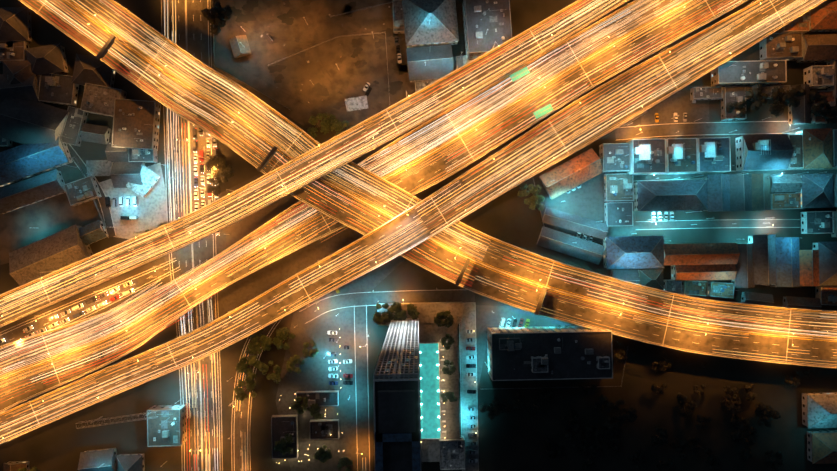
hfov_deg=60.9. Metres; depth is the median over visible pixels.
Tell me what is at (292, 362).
tree
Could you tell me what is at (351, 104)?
building
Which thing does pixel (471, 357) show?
car
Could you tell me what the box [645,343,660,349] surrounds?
tree
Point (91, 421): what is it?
lattice truss
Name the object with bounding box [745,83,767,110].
tree
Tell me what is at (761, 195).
building
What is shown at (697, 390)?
tree
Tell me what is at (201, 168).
car
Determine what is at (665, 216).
car
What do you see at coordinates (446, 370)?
tree
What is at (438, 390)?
swimming pool
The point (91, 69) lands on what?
building
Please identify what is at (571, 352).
building
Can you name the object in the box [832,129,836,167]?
building
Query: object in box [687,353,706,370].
tree
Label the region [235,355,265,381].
tree
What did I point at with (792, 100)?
tree
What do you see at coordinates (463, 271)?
gantry
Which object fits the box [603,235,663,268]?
building
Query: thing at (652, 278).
building
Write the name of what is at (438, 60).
building
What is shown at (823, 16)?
building
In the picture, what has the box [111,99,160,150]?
building
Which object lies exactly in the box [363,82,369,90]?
car
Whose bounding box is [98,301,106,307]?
car
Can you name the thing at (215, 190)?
tree
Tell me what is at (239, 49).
building
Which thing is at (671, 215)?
car
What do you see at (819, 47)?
building
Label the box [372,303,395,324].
tree
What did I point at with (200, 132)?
car
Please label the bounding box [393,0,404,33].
building
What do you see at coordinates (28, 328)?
suv
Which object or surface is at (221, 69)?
lot fence
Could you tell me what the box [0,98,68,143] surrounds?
building
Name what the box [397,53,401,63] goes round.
suv
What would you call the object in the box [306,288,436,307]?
utility line
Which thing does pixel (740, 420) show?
tree
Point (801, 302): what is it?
building
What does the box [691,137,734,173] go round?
building
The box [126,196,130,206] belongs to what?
van
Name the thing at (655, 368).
tree
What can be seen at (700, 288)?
building
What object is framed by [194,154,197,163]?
car
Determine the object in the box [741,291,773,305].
building
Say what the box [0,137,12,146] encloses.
building
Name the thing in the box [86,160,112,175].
building
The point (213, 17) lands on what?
tree
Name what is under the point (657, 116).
car
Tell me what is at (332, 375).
suv
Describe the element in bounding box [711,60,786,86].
building
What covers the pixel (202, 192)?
car
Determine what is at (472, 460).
car
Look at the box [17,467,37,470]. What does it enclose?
tree
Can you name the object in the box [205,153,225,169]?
tree
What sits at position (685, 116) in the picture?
car
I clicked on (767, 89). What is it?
building
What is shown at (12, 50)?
building
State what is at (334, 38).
lot fence
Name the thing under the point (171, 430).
building
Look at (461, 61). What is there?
building
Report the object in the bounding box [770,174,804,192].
building
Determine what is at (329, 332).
suv
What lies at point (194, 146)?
van
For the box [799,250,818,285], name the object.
building
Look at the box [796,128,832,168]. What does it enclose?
building
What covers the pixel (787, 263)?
building
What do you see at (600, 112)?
deck
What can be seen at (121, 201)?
van
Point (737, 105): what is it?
tree
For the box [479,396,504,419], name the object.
tree
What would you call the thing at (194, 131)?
van
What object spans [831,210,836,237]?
building
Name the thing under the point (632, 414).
tree
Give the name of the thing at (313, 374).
parking lot
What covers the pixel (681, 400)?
tree
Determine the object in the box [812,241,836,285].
building
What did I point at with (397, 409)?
tower
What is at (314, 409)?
tree
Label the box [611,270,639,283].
building
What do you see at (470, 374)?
car
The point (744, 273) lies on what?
building
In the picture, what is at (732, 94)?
building
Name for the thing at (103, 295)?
car
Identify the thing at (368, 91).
car
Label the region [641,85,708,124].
parking lot
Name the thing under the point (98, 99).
building
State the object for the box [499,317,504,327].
van
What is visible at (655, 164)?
building
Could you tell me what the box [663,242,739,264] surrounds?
building
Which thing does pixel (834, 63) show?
building
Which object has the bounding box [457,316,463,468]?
utility line
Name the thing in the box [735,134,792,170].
building
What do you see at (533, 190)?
tree
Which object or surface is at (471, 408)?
car
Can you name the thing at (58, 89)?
building
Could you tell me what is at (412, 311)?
tree
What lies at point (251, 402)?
road curved ramp kerbs
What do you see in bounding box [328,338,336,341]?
car
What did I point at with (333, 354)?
suv
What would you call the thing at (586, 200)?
yard
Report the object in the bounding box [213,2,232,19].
tree
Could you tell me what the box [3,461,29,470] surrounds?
building
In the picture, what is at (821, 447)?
building
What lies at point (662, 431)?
tree
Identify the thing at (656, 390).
tree
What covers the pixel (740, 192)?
building
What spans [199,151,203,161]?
van
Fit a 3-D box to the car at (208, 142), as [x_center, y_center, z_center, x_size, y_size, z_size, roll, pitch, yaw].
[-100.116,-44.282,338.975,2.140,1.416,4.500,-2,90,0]
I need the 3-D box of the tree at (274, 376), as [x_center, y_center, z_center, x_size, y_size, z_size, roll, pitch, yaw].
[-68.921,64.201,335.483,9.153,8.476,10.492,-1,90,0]
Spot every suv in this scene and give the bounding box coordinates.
[23,325,32,331]
[60,309,70,315]
[110,287,119,293]
[110,295,119,301]
[194,165,197,174]
[194,189,198,199]
[195,202,198,210]
[212,137,216,146]
[327,330,336,334]
[328,352,337,356]
[328,374,337,377]
[343,373,352,377]
[343,381,352,384]
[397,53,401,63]
[466,364,475,367]
[468,450,477,454]
[518,318,523,326]
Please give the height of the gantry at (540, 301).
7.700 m
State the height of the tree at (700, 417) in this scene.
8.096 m
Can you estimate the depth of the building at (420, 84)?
336.12 m
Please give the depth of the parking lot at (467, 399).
339.69 m
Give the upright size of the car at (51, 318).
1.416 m
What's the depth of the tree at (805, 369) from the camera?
335.37 m
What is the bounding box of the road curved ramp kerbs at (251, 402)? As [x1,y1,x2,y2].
[231,319,281,470]
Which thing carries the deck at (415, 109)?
on the ground at (514, 440)
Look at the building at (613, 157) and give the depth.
333.24 m
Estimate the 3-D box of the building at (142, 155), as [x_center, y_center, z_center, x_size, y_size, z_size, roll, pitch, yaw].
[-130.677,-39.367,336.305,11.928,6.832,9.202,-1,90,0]
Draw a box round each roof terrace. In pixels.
[634,144,650,159]
[667,143,684,158]
[699,141,717,157]
[753,139,770,154]
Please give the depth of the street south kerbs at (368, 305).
339.57 m
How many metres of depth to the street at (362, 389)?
339.69 m
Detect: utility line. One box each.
[58,136,115,227]
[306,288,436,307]
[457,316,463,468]
[627,115,836,125]
[647,174,827,182]
[650,215,834,220]
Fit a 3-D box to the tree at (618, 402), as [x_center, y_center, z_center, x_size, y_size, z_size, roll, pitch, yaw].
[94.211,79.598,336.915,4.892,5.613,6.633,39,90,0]
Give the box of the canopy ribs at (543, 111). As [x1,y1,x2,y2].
[533,105,553,117]
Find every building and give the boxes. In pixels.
[0,7,31,41]
[0,41,28,62]
[0,74,43,103]
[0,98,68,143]
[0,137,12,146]
[0,137,72,186]
[0,169,64,213]
[3,60,39,88]
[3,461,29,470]
[9,224,92,285]
[25,43,67,75]
[38,73,78,105]
[61,106,87,146]
[63,175,101,205]
[72,54,115,87]
[77,448,116,470]
[79,220,107,244]
[80,83,126,116]
[80,123,110,143]
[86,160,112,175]
[105,142,128,161]
[110,162,144,187]
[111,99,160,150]
[115,454,144,470]
[126,164,159,197]
[128,148,156,162]
[147,405,186,446]
[229,35,250,57]
[271,415,298,458]
[296,390,338,407]
[310,419,339,439]
[345,96,367,111]
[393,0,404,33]
[402,0,458,47]
[406,44,453,81]
[415,78,439,91]
[439,436,464,469]
[456,55,473,68]
[462,0,511,59]
[487,326,612,380]
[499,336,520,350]
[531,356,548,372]
[537,226,603,264]
[539,148,602,198]
[542,207,608,239]
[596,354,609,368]
[599,143,630,172]
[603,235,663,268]
[604,173,633,201]
[604,202,632,225]
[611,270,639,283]
[622,111,646,125]
[626,139,665,174]
[634,180,707,211]
[638,269,663,288]
[663,138,697,173]
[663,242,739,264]
[663,279,681,293]
[671,264,736,280]
[682,281,708,295]
[690,86,722,99]
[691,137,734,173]
[702,174,729,211]
[708,281,734,297]
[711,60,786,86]
[721,86,746,120]
[730,174,751,210]
[732,243,754,287]
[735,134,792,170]
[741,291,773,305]
[746,85,790,98]
[748,234,775,284]
[751,173,770,210]
[759,32,802,60]
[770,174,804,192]
[771,193,802,209]
[772,237,799,286]
[778,11,810,33]
[782,296,821,309]
[788,84,810,123]
[788,134,803,168]
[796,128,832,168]
[796,173,833,207]
[797,34,836,62]
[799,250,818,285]
[801,211,833,233]
[802,393,836,427]
[803,65,833,88]
[807,431,836,463]
[809,1,836,31]
[811,90,835,123]
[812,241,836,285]
[815,286,836,304]
[827,59,836,97]
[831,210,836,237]
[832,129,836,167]
[833,174,836,206]
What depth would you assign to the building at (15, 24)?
334.02 m
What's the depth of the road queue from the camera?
339.69 m
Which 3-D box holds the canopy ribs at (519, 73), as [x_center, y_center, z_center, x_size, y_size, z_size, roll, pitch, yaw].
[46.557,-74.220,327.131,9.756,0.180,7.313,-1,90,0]
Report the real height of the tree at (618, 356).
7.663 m
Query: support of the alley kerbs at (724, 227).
on the road at (713, 224)
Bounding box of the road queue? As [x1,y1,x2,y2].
[0,258,180,345]
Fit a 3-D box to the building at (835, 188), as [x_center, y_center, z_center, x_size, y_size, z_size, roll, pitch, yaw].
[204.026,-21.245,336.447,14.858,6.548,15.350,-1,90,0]
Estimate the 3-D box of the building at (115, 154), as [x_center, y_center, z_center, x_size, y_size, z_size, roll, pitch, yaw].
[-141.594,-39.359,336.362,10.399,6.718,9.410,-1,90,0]
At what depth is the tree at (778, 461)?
334.32 m
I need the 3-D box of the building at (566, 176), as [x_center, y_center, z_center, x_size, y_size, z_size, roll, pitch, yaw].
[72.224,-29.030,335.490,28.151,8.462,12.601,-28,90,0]
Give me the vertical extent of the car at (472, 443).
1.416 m
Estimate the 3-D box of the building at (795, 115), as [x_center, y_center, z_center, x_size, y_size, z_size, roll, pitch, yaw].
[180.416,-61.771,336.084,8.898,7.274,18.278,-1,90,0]
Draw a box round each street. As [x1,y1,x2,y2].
[300,290,474,322]
[354,305,368,470]
[615,122,836,139]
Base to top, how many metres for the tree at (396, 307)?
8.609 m
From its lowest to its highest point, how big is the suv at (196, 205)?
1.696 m
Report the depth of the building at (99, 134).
334.96 m
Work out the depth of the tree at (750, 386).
335.04 m
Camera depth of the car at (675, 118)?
338.97 m
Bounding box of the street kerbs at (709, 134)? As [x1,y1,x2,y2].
[618,121,795,139]
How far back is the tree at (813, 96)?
332.17 m
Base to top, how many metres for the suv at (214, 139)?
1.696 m
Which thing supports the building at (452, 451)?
on the ground at (514, 440)
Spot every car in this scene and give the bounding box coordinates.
[37,328,46,332]
[48,322,57,328]
[49,314,58,320]
[59,317,68,323]
[86,306,95,311]
[98,292,107,298]
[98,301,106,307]
[123,281,132,287]
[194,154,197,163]
[194,177,197,186]
[199,127,202,135]
[200,164,203,172]
[201,176,204,184]
[201,188,204,196]
[206,138,210,146]
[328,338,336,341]
[328,359,337,363]
[328,366,337,370]
[329,381,337,384]
[343,345,351,348]
[343,359,352,363]
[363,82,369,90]
[365,87,371,95]
[395,36,398,45]
[396,45,399,53]
[466,329,474,332]
[466,338,474,341]
[466,346,474,350]
[466,355,475,358]
[466,372,475,375]
[467,390,475,393]
[467,407,476,410]
[467,416,476,419]
[467,424,476,428]
[468,433,476,436]
[468,441,476,445]
[468,459,477,462]
[506,318,510,327]
[512,319,516,326]
[524,318,529,326]
[655,113,658,122]
[657,211,661,220]
[663,211,667,220]
[670,211,673,220]
[673,113,677,121]
[683,112,686,121]
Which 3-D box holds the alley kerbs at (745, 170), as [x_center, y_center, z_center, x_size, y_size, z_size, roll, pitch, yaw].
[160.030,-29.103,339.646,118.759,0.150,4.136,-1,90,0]
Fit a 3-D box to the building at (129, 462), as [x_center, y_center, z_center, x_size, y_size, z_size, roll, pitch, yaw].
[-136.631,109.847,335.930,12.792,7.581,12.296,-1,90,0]
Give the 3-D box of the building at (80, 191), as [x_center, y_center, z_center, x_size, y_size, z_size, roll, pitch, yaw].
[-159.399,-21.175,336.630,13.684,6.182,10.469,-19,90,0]
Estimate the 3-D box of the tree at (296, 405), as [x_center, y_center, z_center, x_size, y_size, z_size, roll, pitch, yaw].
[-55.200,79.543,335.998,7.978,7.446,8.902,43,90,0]
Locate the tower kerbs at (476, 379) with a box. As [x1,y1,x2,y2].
[459,302,478,470]
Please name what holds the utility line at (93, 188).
on the ground at (514, 440)
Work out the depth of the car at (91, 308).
338.94 m
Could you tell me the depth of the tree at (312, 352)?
334.67 m
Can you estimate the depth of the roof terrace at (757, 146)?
325.30 m
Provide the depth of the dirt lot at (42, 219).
339.72 m
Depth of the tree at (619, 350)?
333.75 m
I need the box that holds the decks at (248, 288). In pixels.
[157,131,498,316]
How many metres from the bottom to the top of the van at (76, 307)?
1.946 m
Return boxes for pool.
[420,343,439,438]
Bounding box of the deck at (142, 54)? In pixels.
[18,0,836,368]
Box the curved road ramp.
[232,318,281,470]
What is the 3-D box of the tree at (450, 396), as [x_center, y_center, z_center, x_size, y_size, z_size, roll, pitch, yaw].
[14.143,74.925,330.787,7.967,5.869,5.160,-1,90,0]
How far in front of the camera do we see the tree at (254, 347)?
331.48 m
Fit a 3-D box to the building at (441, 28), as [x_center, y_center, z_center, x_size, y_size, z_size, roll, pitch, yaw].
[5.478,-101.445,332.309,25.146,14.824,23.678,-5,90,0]
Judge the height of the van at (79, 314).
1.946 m
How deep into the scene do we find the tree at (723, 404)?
333.78 m
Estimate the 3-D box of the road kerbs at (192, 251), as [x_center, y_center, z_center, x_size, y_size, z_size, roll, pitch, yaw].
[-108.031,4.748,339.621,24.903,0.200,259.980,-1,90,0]
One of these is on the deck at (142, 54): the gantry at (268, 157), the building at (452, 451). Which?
the gantry at (268, 157)
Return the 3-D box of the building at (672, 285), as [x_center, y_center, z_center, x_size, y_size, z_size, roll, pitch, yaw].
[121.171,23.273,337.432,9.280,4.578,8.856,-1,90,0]
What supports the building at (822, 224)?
on the ground at (514, 440)
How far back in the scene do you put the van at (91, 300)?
337.96 m
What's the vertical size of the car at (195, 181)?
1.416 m
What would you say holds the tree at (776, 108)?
on the ground at (514, 440)
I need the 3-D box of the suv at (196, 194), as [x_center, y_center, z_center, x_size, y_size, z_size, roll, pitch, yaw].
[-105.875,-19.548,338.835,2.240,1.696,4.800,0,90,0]
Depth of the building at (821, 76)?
333.24 m
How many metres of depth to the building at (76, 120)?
336.12 m
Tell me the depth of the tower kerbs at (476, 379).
339.57 m
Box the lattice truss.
[76,411,157,428]
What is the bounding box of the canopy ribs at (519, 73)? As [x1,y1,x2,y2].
[509,67,529,81]
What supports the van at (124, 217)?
on the depot yard at (150, 210)
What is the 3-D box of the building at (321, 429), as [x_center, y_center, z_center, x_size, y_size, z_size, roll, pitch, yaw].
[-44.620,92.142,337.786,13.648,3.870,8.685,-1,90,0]
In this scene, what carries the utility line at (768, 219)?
on the ground at (514, 440)
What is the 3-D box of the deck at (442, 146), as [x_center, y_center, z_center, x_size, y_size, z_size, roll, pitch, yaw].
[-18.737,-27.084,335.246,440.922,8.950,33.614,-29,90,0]
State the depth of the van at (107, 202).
338.00 m
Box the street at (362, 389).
[354,305,368,470]
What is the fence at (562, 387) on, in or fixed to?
on the ground at (514, 440)
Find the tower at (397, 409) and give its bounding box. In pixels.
[373,318,421,470]
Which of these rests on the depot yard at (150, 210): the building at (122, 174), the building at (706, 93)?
the building at (122, 174)
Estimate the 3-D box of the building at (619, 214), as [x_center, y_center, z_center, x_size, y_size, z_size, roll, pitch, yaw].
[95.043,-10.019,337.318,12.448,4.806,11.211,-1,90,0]
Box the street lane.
[66,143,115,236]
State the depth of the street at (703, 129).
339.69 m
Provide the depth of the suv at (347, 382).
338.68 m
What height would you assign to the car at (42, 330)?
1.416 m
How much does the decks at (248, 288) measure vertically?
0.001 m
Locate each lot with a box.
[0,160,104,264]
[212,0,414,127]
[275,307,370,470]
[476,305,578,392]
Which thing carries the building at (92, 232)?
on the ground at (514, 440)
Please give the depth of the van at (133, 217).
337.77 m
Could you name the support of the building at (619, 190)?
on the yard at (586, 200)
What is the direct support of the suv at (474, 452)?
on the parking lot at (467, 399)
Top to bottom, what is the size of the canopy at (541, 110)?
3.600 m
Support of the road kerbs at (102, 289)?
on the road queue
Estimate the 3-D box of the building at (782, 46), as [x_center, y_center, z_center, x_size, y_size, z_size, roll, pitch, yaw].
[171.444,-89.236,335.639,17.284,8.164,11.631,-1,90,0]
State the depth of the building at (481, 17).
323.72 m
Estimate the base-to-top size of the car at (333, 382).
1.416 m
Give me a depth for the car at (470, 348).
338.97 m
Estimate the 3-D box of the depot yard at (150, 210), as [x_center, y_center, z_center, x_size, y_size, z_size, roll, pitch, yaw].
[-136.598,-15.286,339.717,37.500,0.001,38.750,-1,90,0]
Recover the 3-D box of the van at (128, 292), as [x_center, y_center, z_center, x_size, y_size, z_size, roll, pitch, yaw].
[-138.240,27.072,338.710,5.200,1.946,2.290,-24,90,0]
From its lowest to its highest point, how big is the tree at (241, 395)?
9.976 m
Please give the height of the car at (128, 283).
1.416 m
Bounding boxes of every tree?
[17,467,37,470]
[201,8,225,34]
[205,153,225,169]
[206,177,221,196]
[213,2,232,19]
[213,163,233,182]
[234,377,256,400]
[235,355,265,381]
[247,334,271,354]
[250,328,264,341]
[262,360,280,383]
[272,327,295,349]
[274,433,292,454]
[286,355,304,373]
[290,396,307,414]
[302,340,318,357]
[307,112,329,138]
[308,403,322,419]
[313,445,331,462]
[320,113,341,131]
[335,121,351,135]
[337,457,352,470]
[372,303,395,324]
[390,301,405,320]
[401,303,419,319]
[434,310,453,327]
[440,333,454,349]
[441,391,457,402]
[442,360,455,374]
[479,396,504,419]
[517,183,541,204]
[528,194,544,210]
[612,337,624,358]
[612,342,626,361]
[612,398,625,410]
[621,406,637,422]
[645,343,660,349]
[651,383,667,394]
[651,427,667,447]
[652,361,666,371]
[658,350,674,367]
[675,350,693,360]
[676,392,696,417]
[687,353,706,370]
[693,384,705,394]
[695,414,711,429]
[720,392,736,410]
[723,386,737,401]
[726,99,747,119]
[726,400,742,414]
[730,416,752,439]
[731,394,740,403]
[743,383,756,401]
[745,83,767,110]
[755,402,773,425]
[755,405,773,422]
[762,409,780,426]
[764,449,783,470]
[768,87,788,117]
[784,84,806,106]
[784,371,800,386]
[802,366,815,377]
[807,89,827,115]
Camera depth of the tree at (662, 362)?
334.50 m
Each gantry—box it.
[95,34,119,62]
[256,146,278,171]
[455,258,470,285]
[533,286,546,315]
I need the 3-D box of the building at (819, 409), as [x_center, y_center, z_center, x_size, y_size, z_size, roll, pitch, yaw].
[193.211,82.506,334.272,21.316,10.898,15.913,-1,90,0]
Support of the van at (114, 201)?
on the depot yard at (150, 210)
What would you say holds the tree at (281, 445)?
on the parking lot at (313, 374)
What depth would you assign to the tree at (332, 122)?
332.90 m
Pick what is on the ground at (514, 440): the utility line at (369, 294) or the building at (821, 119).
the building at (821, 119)
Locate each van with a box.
[72,303,82,310]
[73,311,84,318]
[85,297,96,303]
[105,197,110,207]
[112,196,116,206]
[119,196,123,206]
[120,216,128,219]
[122,289,133,295]
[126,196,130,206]
[129,216,137,219]
[133,196,137,206]
[192,128,196,138]
[192,141,196,151]
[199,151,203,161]
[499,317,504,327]
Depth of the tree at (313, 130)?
332.08 m
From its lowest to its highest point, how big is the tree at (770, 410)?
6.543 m
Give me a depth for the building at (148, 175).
335.62 m
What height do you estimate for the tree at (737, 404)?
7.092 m
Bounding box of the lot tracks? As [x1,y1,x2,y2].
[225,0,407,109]
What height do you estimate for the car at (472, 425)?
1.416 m
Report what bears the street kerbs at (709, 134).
on the street at (703, 129)
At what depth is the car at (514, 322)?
338.93 m
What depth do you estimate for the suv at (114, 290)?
338.79 m
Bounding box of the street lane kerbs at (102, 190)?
[69,144,115,237]
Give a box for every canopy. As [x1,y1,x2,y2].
[510,66,529,81]
[534,104,552,118]
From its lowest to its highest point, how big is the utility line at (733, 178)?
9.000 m
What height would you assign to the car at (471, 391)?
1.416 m
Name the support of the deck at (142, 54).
on the ground at (514, 440)
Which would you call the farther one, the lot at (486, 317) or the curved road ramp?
the lot at (486, 317)
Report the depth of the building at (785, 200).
335.40 m
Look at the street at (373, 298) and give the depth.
339.69 m
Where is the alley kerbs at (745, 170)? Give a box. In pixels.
[640,169,819,180]
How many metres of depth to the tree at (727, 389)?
333.09 m
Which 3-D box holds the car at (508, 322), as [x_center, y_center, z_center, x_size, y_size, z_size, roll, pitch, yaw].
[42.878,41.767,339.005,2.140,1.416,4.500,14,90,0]
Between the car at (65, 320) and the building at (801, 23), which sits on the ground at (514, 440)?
the building at (801, 23)
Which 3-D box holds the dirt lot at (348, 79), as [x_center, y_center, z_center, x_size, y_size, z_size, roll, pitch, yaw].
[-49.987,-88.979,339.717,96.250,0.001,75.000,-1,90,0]
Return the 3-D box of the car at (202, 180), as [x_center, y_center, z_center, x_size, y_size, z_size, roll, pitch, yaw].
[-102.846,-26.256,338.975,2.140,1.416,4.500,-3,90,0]
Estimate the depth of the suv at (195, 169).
338.75 m
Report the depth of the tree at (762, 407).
334.29 m
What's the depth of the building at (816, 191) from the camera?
331.79 m
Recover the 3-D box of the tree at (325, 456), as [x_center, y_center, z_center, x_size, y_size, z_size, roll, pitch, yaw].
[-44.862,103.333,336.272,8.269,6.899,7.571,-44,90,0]
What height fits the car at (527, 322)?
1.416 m
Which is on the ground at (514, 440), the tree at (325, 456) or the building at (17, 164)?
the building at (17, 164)
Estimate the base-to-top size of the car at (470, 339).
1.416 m
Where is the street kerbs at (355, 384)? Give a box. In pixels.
[354,306,369,470]
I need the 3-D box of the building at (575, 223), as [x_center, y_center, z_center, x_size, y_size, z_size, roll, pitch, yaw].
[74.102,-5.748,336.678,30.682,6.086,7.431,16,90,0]
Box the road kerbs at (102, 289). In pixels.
[0,258,180,332]
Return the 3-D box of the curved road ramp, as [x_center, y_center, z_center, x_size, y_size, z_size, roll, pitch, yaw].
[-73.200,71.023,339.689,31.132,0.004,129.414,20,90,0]
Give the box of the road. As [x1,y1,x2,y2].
[162,0,221,470]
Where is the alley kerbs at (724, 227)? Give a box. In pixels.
[636,219,800,229]
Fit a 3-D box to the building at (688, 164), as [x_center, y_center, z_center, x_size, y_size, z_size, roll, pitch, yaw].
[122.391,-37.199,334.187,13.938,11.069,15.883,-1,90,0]
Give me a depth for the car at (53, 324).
338.94 m
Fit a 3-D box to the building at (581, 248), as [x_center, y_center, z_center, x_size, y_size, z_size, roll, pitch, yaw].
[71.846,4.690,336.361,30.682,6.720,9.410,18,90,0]
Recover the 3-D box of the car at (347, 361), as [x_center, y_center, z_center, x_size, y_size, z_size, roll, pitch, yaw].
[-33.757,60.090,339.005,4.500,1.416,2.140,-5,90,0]
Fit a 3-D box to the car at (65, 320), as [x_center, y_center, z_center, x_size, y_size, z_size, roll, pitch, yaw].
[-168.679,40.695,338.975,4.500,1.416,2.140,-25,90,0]
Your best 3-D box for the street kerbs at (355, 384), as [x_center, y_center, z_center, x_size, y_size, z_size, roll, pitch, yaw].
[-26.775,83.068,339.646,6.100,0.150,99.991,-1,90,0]
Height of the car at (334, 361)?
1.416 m
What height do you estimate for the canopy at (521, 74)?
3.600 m
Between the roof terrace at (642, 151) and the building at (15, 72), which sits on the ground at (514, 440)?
the building at (15, 72)
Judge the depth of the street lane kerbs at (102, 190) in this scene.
339.57 m
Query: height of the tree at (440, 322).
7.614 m
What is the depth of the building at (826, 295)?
335.40 m
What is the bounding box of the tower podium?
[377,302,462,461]
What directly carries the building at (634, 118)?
on the ground at (514, 440)
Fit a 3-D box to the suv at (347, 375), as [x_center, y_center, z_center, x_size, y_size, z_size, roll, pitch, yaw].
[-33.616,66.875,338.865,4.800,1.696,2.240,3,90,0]
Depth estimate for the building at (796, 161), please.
333.96 m
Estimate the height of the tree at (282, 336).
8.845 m
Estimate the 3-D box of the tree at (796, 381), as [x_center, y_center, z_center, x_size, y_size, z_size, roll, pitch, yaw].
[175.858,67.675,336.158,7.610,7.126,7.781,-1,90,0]
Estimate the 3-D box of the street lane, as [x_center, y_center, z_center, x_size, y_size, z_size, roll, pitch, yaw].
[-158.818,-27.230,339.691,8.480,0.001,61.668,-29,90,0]
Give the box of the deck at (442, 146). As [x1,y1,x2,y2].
[0,0,748,412]
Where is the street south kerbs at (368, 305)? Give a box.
[299,289,474,323]
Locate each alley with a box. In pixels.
[633,169,836,180]
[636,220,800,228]
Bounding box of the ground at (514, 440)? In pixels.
[0,0,836,470]
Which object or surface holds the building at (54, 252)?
on the ground at (514, 440)
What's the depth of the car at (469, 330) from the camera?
338.97 m
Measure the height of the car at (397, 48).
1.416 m
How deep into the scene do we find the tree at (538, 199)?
333.62 m
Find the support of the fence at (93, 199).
on the dirt lot at (42, 219)
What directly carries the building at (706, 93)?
on the ground at (514, 440)
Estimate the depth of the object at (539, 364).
316.22 m
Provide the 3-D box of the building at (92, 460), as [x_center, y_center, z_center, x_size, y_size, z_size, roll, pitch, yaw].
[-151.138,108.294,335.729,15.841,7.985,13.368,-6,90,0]
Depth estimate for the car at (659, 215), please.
338.97 m
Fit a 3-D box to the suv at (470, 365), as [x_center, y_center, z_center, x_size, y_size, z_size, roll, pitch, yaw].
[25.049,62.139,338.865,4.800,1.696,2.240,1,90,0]
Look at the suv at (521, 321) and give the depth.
338.79 m
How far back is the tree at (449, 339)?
329.05 m
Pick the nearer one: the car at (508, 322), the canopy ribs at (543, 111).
the canopy ribs at (543, 111)
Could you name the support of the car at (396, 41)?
on the dirt lot at (348, 79)
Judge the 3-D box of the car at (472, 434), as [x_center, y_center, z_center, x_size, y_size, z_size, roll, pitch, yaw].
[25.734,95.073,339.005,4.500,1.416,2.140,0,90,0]
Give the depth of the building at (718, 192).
331.53 m
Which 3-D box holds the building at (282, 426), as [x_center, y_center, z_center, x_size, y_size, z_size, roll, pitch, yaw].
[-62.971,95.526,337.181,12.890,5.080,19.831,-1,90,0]
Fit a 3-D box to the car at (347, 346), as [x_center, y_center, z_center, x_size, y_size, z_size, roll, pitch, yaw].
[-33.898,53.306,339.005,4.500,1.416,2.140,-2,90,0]
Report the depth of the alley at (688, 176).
339.69 m
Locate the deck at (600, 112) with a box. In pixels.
[0,0,826,443]
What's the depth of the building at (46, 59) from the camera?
333.43 m
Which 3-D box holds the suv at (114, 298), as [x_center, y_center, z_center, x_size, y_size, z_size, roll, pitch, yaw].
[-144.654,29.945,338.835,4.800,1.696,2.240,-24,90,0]
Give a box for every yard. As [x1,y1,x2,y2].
[99,163,166,238]
[532,156,635,241]
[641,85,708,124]
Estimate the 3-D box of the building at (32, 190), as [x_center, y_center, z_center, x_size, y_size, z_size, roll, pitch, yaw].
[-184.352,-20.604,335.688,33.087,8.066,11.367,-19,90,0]
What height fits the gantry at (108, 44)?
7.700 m
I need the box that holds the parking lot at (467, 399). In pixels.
[460,303,477,470]
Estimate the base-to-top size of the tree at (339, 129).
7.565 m
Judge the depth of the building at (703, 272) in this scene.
331.90 m
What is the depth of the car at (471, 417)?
338.97 m
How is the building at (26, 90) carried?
on the ground at (514, 440)
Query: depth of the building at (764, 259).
332.26 m
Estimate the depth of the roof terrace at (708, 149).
326.60 m
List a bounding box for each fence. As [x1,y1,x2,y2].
[71,157,104,225]
[212,0,289,109]
[268,32,389,99]
[481,346,628,389]
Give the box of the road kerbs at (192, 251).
[161,0,222,470]
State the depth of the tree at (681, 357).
334.59 m
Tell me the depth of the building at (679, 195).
330.79 m
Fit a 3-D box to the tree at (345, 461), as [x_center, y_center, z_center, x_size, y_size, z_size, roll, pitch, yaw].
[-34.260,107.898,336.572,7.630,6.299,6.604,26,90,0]
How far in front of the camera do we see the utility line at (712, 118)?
332.04 m
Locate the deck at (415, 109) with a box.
[0,0,629,327]
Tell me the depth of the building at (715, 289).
336.12 m
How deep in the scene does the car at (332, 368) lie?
338.97 m
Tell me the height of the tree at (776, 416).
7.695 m
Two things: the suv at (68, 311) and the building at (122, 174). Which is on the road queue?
the suv at (68, 311)
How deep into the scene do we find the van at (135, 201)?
338.34 m
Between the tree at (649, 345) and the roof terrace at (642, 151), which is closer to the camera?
the roof terrace at (642, 151)
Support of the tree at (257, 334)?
on the ground at (514, 440)
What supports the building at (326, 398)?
on the parking lot at (313, 374)
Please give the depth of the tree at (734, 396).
335.33 m
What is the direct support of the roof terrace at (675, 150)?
on the building at (688, 164)
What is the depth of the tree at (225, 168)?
333.69 m

